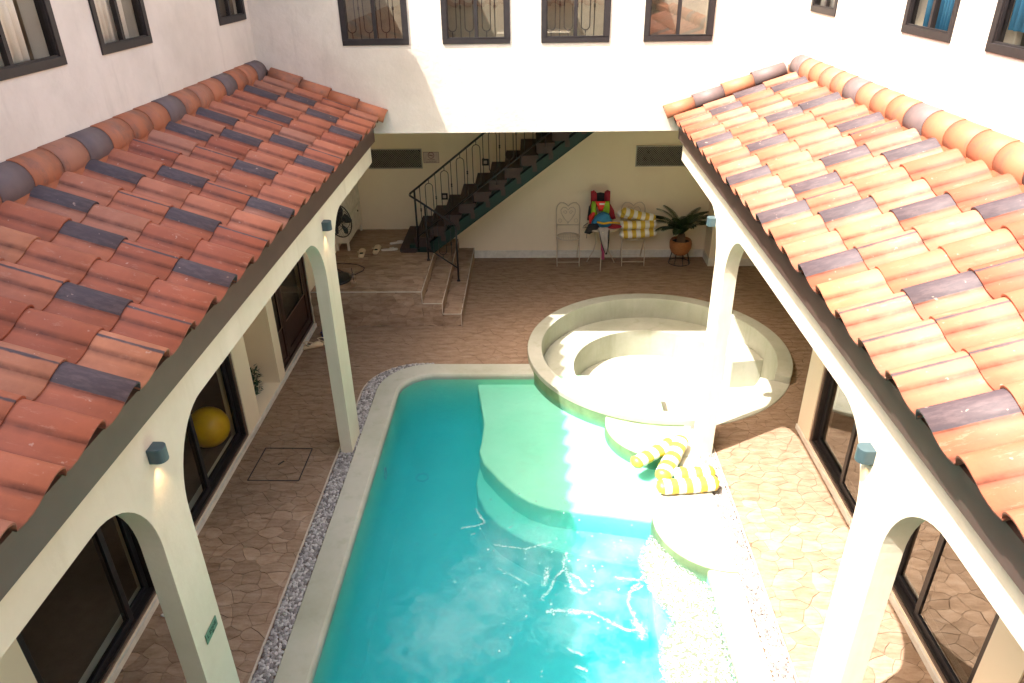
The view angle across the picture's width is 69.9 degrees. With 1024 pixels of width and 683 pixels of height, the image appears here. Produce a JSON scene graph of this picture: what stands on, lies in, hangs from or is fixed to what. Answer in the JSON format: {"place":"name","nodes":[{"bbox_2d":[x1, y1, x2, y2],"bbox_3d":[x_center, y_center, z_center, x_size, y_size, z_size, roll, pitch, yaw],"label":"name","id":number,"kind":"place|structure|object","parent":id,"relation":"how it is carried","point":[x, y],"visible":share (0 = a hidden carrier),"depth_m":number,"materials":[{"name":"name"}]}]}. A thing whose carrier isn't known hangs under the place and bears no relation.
{"place":"outdoors","nodes":[
{"label":"outdoors","id":0,"kind":"place"},
{"bbox_2d":[350,268,356,286],"bbox_3d":[-2.183,-0.886,10.040,0.100,0.260,0.098,0,28,2],"label":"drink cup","id":1,"kind":"object","parent":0,"point":[353,282],"visible":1,"depth_m":10.06,"materials":[{"name":"plastic"}]},
{"bbox_2d":[114,257,933,682],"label":"ground","id":2,"kind":"structure","parent":0,"point":[256,525],"depth_m":7.31,"materials":[{"name":"stone"}]},
{"bbox_2d":[0,0,387,682],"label":"building","id":3,"kind":"structure","parent":2,"relation":"on","point":[178,180],"depth_m":4.60,"materials":[{"name":"beige paint"}]},
{"bbox_2d":[0,0,29,66],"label":"curtain","id":4,"kind":"object","parent":3,"relation":"hanging from","point":[9,20],"depth_m":4.37,"materials":[{"name":"white fabric"}]},
{"bbox_2d":[0,0,67,80],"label":"window","id":5,"kind":"structure","parent":3,"relation":"in","point":[57,57],"depth_m":4.54,"materials":[{"name":"brown wood"}]},
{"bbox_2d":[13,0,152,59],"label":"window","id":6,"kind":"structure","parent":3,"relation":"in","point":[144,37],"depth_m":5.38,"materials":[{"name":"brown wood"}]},
{"bbox_2d":[16,515,155,682],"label":"sliding door","id":7,"kind":"structure","parent":3,"relation":"in","point":[132,615],"depth_m":5.47,"materials":[{"name":"black metal"}]},
{"bbox_2d":[94,0,128,42],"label":"curtain","id":8,"kind":"object","parent":3,"relation":"hanging from","point":[106,20],"depth_m":5.35,"materials":[{"name":"white fabric"}]},
{"bbox_2d":[146,442,168,464],"bbox_3d":[-1.734,0.548,3.596,0.078,0.082,0.081,0,28,2],"label":"wall lamp","id":9,"kind":"object","parent":3,"relation":"attached to","point":[157,453],"visible":1,"depth_m":3.57,"materials":[{"name":"teal plastic"}]},
{"bbox_2d":[186,406,229,447],"bbox_3d":[-3.154,0.890,7.605,0.430,0.430,0.430,0,28,2],"label":"exercise ball","id":10,"kind":"object","parent":3,"relation":"on","point":[212,426],"visible":0.84,"depth_m":7.46,"materials":[{"name":"yellow rubber"}]},
{"bbox_2d":[205,615,217,644],"bbox_3d":[-1.746,1.675,4.255,0.008,0.072,0.150,0,28,2],"label":"zone sign","id":11,"kind":"object","parent":3,"relation":"attached to","point":[211,629],"visible":1,"depth_m":4.25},
{"bbox_2d":[186,353,248,526],"bbox_3d":[-2.898,0.430,6.673,0.108,2.094,1.476,0,28,2],"label":"sliding door","id":12,"kind":"structure","parent":3,"relation":"in","point":[210,484],"depth_m":7.32,"materials":[{"name":"black metal"}]},
{"bbox_2d":[218,0,233,16],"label":"curtain","id":13,"kind":"object","parent":3,"relation":"hanging from","point":[222,8],"depth_m":7.34,"materials":[{"name":"white fabric"}]},
{"bbox_2d":[215,0,246,25],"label":"window","id":14,"kind":"structure","parent":3,"relation":"in","point":[241,14],"depth_m":7.35,"materials":[{"name":"brown wood"}]},
{"bbox_2d":[250,364,262,394],"bbox_3d":[-3.034,0.517,8.441,0.267,0.382,0.553,0,28,2],"label":"shrub","id":15,"kind":"object","parent":3,"relation":"in","point":[256,382],"visible":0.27,"depth_m":8.48,"materials":[{"name":"green plant"}]},
{"bbox_2d":[271,255,313,371],"bbox_3d":[-2.878,-0.873,9.045,0.190,2.150,1.600,0,28,2],"label":"panel door","id":16,"kind":"structure","parent":3,"relation":"in","point":[293,315],"depth_m":9.50,"materials":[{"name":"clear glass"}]},
{"bbox_2d":[321,220,331,230],"bbox_3d":[-1.649,-1.036,6.535,0.078,0.082,0.081,0,28,2],"label":"wall lamp","id":17,"kind":"object","parent":3,"relation":"attached to","point":[326,225],"visible":1,"depth_m":6.51,"materials":[{"name":"teal plastic"}]},
{"bbox_2d":[247,448,312,480],"bbox_3d":[-2.352,1.247,7.462,0.520,0.008,0.540,0,28,2],"label":"manhole cover","id":18,"kind":"object","parent":2,"relation":"on","point":[279,464],"visible":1,"depth_m":7.45,"materials":[{"name":"brown metal"}]},
{"bbox_2d":[303,341,323,349],"bbox_3d":[-2.613,0.037,9.597,0.265,0.101,0.112,-10,30,-16],"label":"clog","id":19,"kind":"object","parent":2,"relation":"on","point":[316,344],"visible":1,"depth_m":9.57,"materials":[{"name":"beige rubber"}]},
{"bbox_2d":[251,363,433,682],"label":"pebbles","id":20,"kind":"object","parent":2,"relation":"on","point":[300,577],"visible":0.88,"depth_m":6.31,"materials":[{"name":"grey gravel"}]},
{"bbox_2d":[310,229,474,325],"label":"raised platform","id":21,"kind":"structure","parent":2,"relation":"on","point":[395,288],"depth_m":10.35,"materials":[{"name":"stone"}]},
{"bbox_2d":[335,205,351,284],"bbox_3d":[-2.464,-1.347,10.050,0.559,1.076,0.480,0,28,2],"label":"pedestal fan","id":22,"kind":"object","parent":21,"relation":"on","point":[344,277],"visible":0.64,"depth_m":9.96,"materials":[{"name":"black metal"}]},
{"bbox_2d":[335,183,362,250],"bbox_3d":[-2.579,-2.062,11.464,0.228,0.999,0.980,0,28,2],"label":"shoe cabinet","id":23,"kind":"object","parent":21,"relation":"on","point":[350,203],"visible":0.53,"depth_m":11.37,"materials":[{"name":"white paint"}]},
{"bbox_2d":[336,263,364,274],"bbox_3d":[-2.367,-1.076,10.667,0.314,0.012,0.561,-25,36,-37],"label":"power cord","id":24,"kind":"object","parent":21,"relation":"on","point":[353,264],"visible":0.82,"depth_m":10.74,"materials":[{"name":"black rubber"}]},
{"bbox_2d":[358,248,365,257],"bbox_3d":[-2.273,-1.356,11.076,0.112,0.101,0.265,-2,28,-3],"label":"clog","id":25,"kind":"object","parent":21,"relation":"on","point":[361,251],"visible":1,"depth_m":11.03,"materials":[{"name":"beige rubber"}]},
{"bbox_2d":[372,245,380,254],"bbox_3d":[-2.070,-1.427,11.203,0.112,0.101,0.265,1,28,3],"label":"clog","id":26,"kind":"object","parent":21,"relation":"on","point":[376,248],"visible":1,"depth_m":11.14,"materials":[{"name":"beige rubber"}]},
{"bbox_2d":[381,247,397,250],"bbox_3d":[-1.888,-1.429,11.275,0.259,0.040,0.093,-5,29,-7],"label":"flip flop","id":27,"kind":"object","parent":21,"relation":"on","point":[391,249],"visible":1,"depth_m":11.26,"materials":[{"name":"rubber"}]},
{"bbox_2d":[390,240,402,244],"bbox_3d":[-1.800,-1.572,11.536,0.259,0.040,0.093,-11,30,-18],"label":"flip flop","id":28,"kind":"object","parent":21,"relation":"on","point":[398,242],"visible":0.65,"depth_m":11.52,"materials":[{"name":"rubber"}]},
{"bbox_2d":[409,194,460,281],"bbox_3d":[-1.159,-1.500,10.765,0.744,1.298,0.178,7,29,15],"label":"step railing","id":29,"kind":"object","parent":21,"relation":"on","point":[443,217],"visible":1,"depth_m":10.70,"materials":[{"name":"black metal"}]},
{"bbox_2d":[400,131,594,252],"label":"staircase","id":30,"kind":"structure","parent":21,"relation":"on","point":[536,160],"depth_m":10.82,"materials":[{"name":"green metal"}]},
{"bbox_2d":[409,132,550,248],"bbox_3d":[-0.364,-2.344,10.533,2.283,2.153,0.086,0,28,2],"label":"stair railing","id":31,"kind":"object","parent":30,"relation":"attached to","point":[449,161],"visible":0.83,"depth_m":10.54,"materials":[{"name":"black metal"}]},
{"bbox_2d":[273,364,773,682],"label":"swimming pool","id":32,"kind":"structure","parent":2,"relation":"in","point":[443,456],"depth_m":6.96,"materials":[{"name":"liquid"}]},
{"bbox_2d":[464,512,643,668],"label":"foam streaks","id":33,"kind":"object","parent":32,"relation":"in","point":[569,581],"visible":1,"depth_m":5.91,"materials":[{"name":"white liquid"}]},
{"bbox_2d":[630,435,688,479],"bbox_3d":[1.552,1.143,7.307,0.695,0.154,0.467,-25,36,-37],"label":"pool float","id":34,"kind":"object","parent":32,"relation":"on","point":[671,450],"visible":0.98,"depth_m":7.26,"materials":[{"name":"yellow plastic"}]},
{"bbox_2d":[656,465,719,494],"bbox_3d":[1.666,1.323,7.003,0.611,0.148,0.390,0,28,2],"label":"pool float","id":35,"kind":"object","parent":32,"relation":"on","point":[695,479],"visible":0.99,"depth_m":6.88,"materials":[{"name":"yellow plastic"}]},
{"bbox_2d":[248,363,798,682],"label":"kerb strip","id":36,"kind":"object","parent":2,"relation":"on","point":[302,545],"visible":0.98,"depth_m":6.16,"materials":[{"name":"gravel"}]},
{"bbox_2d":[247,0,808,265],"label":"building","id":37,"kind":"structure","parent":2,"relation":"on","point":[447,80],"depth_m":8.15,"materials":[{"name":"white paint"}]},
{"bbox_2d":[337,0,408,45],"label":"window","id":38,"kind":"structure","parent":37,"relation":"in","point":[362,22],"depth_m":8.52,"materials":[{"name":"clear glass"}]},
{"bbox_2d":[369,149,422,168],"bbox_3d":[-1.851,-2.888,11.573,0.860,0.310,0.024,0,28,2],"label":"vent grille","id":39,"kind":"object","parent":37,"relation":"attached to","point":[396,158],"visible":0.87,"depth_m":11.58,"materials":[{"name":"metal"}]},
{"bbox_2d":[423,152,438,162],"bbox_3d":[-1.276,-2.904,11.552,0.250,0.176,0.015,0,28,2],"label":"no smoking sign","id":40,"kind":"object","parent":37,"relation":"attached to","point":[430,157],"visible":1,"depth_m":11.55,"materials":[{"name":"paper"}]},
{"bbox_2d":[441,193,447,199],"bbox_3d":[-1.091,-2.348,11.843,0.104,0.104,0.020,0,28,2],"label":"wall socket","id":41,"kind":"object","parent":37,"relation":"attached to","point":[444,196],"depth_m":11.84,"materials":[{"name":"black plastic"}]},
{"bbox_2d":[440,0,509,43],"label":"window","id":42,"kind":"structure","parent":37,"relation":"in","point":[462,21],"depth_m":8.50,"materials":[{"name":"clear glass"}]},
{"bbox_2d":[482,159,488,165],"bbox_3d":[-0.420,-2.833,11.562,0.104,0.104,0.020,0,28,2],"label":"wall socket","id":43,"kind":"object","parent":37,"relation":"attached to","point":[486,162],"depth_m":11.56,"materials":[{"name":"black plastic"}]},
{"bbox_2d":[541,0,610,42],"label":"window","id":44,"kind":"structure","parent":37,"relation":"in","point":[562,21],"depth_m":8.47,"materials":[{"name":"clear glass"}]},
{"bbox_2d":[635,145,684,166],"bbox_3d":[2.388,-2.901,11.444,0.900,0.325,0.024,0,28,2],"label":"vent grille","id":45,"kind":"object","parent":37,"relation":"attached to","point":[657,155],"visible":0.76,"depth_m":11.45,"materials":[{"name":"metal"}]},
{"bbox_2d":[643,0,715,41],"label":"window","id":46,"kind":"structure","parent":37,"relation":"in","point":[665,20],"depth_m":8.46,"materials":[{"name":"brown glass"}]},
{"bbox_2d":[556,202,579,266],"bbox_3d":[0.912,-1.740,11.896,0.396,0.967,0.420,0,28,2],"label":"bistro chair","id":47,"kind":"object","parent":2,"relation":"on","point":[568,239],"visible":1,"depth_m":11.90,"materials":[{"name":"beige metal"}]},
{"bbox_2d":[585,221,618,270],"bbox_3d":[1.440,-1.547,11.818,0.552,0.684,0.552,0,28,2],"label":"bistro table","id":48,"kind":"object","parent":2,"relation":"on","point":[597,231],"visible":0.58,"depth_m":11.74,"materials":[{"name":"beige metal"}]},
{"bbox_2d":[589,201,609,223],"bbox_3d":[1.380,-2.031,11.575,0.325,0.380,0.079,0,28,2],"label":"life vest","id":49,"kind":"object","parent":48,"relation":"on","point":[603,206],"visible":0.87,"depth_m":11.52,"materials":[{"name":"fabric"}]},
{"bbox_2d":[583,212,619,237],"bbox_3d":[1.408,-1.830,11.508,0.598,0.390,0.158,0,28,2],"label":"life vest","id":50,"kind":"object","parent":48,"relation":"on","point":[602,219],"visible":0.99,"depth_m":11.45,"materials":[{"name":"blue fabric"}]},
{"bbox_2d":[587,190,615,220],"bbox_3d":[1.434,-2.160,11.655,0.460,0.510,0.074,0,28,2],"label":"life vest","id":51,"kind":"object","parent":48,"relation":"on","point":[601,196],"visible":0.76,"depth_m":11.59,"materials":[{"name":"red fabric"}]},
{"bbox_2d":[601,244,603,259],"bbox_3d":[1.451,-1.521,11.691,0.070,0.451,0.031,0,28,2],"label":"pink cloth","id":52,"kind":"object","parent":48,"relation":"hanging from","point":[602,254],"visible":0.46,"depth_m":11.75,"materials":[{"name":"fabric"}]},
{"bbox_2d":[598,227,609,254],"bbox_3d":[1.431,-1.575,11.488,0.189,0.444,0.034,0,28,2],"label":"towel","id":53,"kind":"object","parent":48,"relation":"hanging from","point":[604,237],"visible":1,"depth_m":11.45,"materials":[{"name":"white fabric"}]},
{"bbox_2d":[608,224,621,228],"bbox_3d":[1.601,-1.813,11.533,0.260,0.050,0.175,0,28,2],"label":"folded cloth","id":54,"kind":"object","parent":48,"relation":"on","point":[614,226],"visible":0.95,"depth_m":11.48,"materials":[{"name":"red fabric"}]},
{"bbox_2d":[620,202,645,265],"bbox_3d":[1.962,-1.742,11.864,0.396,0.967,0.420,0,28,2],"label":"bistro chair","id":55,"kind":"object","parent":2,"relation":"on","point":[621,254],"visible":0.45,"depth_m":11.87,"materials":[{"name":"beige metal"}]},
{"bbox_2d":[619,220,657,238],"bbox_3d":[2.006,-1.791,11.672,0.621,0.295,0.214,0,28,2],"label":"cushion","id":56,"kind":"object","parent":55,"relation":"on","point":[645,229],"visible":0.97,"depth_m":11.61,"materials":[{"name":"yellow fabric"}]},
{"bbox_2d":[617,208,655,220],"bbox_3d":[1.985,-2.026,11.666,0.622,0.243,0.247,0,28,2],"label":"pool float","id":57,"kind":"object","parent":56,"relation":"on","point":[628,213],"visible":0.99,"depth_m":11.59,"materials":[{"name":"yellow fabric"}]},
{"bbox_2d":[528,294,792,427],"bbox_3d":[1.844,0.454,9.509,3.280,0.870,3.280,0,28,2],"label":"hot tub","id":58,"kind":"object","parent":2,"relation":"on","point":[660,338],"visible":0.66,"depth_m":10.02,"materials":[{"name":"paint"}]},
{"bbox_2d":[654,205,708,265],"bbox_3d":[2.696,-1.687,11.766,0.990,0.922,0.901,0,28,2],"label":"potted palm","id":59,"kind":"object","parent":2,"relation":"on","point":[680,244],"visible":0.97,"depth_m":11.72,"materials":[{"name":"green plant"}]},
{"bbox_2d":[691,428,795,682],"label":"pebbles","id":60,"kind":"object","parent":2,"relation":"on","point":[775,652],"visible":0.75,"depth_m":5.95,"materials":[{"name":"white gravel"}]},
{"bbox_2d":[663,0,1023,682],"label":"building","id":61,"kind":"structure","parent":2,"relation":"on","point":[857,171],"depth_m":4.46,"materials":[{"name":"beige paint"}]},
{"bbox_2d":[706,216,715,226],"bbox_3d":[1.865,-1.125,6.862,0.078,0.082,0.081,0,28,2],"label":"wall lamp","id":62,"kind":"object","parent":61,"relation":"attached to","point":[711,221],"visible":1,"depth_m":6.83,"materials":[{"name":"teal plastic"}]},
{"bbox_2d":[810,0,837,16],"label":"window","id":63,"kind":"structure","parent":61,"relation":"in","point":[815,4],"depth_m":7.19,"materials":[{"name":"brown wood"}]},
{"bbox_2d":[821,0,834,7],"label":"curtain","id":64,"kind":"object","parent":61,"relation":"hanging from","point":[832,2],"depth_m":7.20,"materials":[{"name":"white fabric"}]},
{"bbox_2d":[809,367,858,518],"bbox_3d":[3.091,0.419,6.500,0.108,2.094,1.306,0,28,2],"label":"sliding door","id":65,"kind":"structure","parent":61,"relation":"in","point":[840,479],"depth_m":7.16,"materials":[{"name":"black metal"}]},
{"bbox_2d":[854,442,876,464],"bbox_3d":[1.772,0.564,3.684,0.078,0.082,0.081,0,28,2],"label":"wall lamp","id":66,"kind":"object","parent":61,"relation":"attached to","point":[865,453],"visible":1,"depth_m":3.66,"materials":[{"name":"teal plastic"}]},
{"bbox_2d":[923,0,954,30],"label":"curtain","id":67,"kind":"object","parent":61,"relation":"hanging from","point":[944,15],"depth_m":5.23,"materials":[{"name":"blue fabric"}]},
{"bbox_2d":[892,527,999,682],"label":"sliding door","id":68,"kind":"structure","parent":61,"relation":"in","point":[915,610],"depth_m":5.34,"materials":[{"name":"black metal"}]},
{"bbox_2d":[901,0,1023,45],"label":"window","id":69,"kind":"structure","parent":61,"relation":"in","point":[908,24],"depth_m":5.29,"materials":[{"name":"brown glass"}]},
{"bbox_2d":[984,0,1023,59],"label":"window","id":70,"kind":"structure","parent":61,"relation":"in","point":[995,44],"depth_m":4.48,"materials":[{"name":"brown wood"}]},
{"bbox_2d":[1008,0,1023,32],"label":"curtain","id":71,"kind":"object","parent":61,"relation":"hanging from","point":[1016,23],"visible":1,"depth_m":4.41,"materials":[{"name":"blue fabric"}]},
{"bbox_2d":[638,537,736,682],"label":"foam","id":72,"kind":"object","parent":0,"point":[693,651],"visible":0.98,"depth_m":5.66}
]}

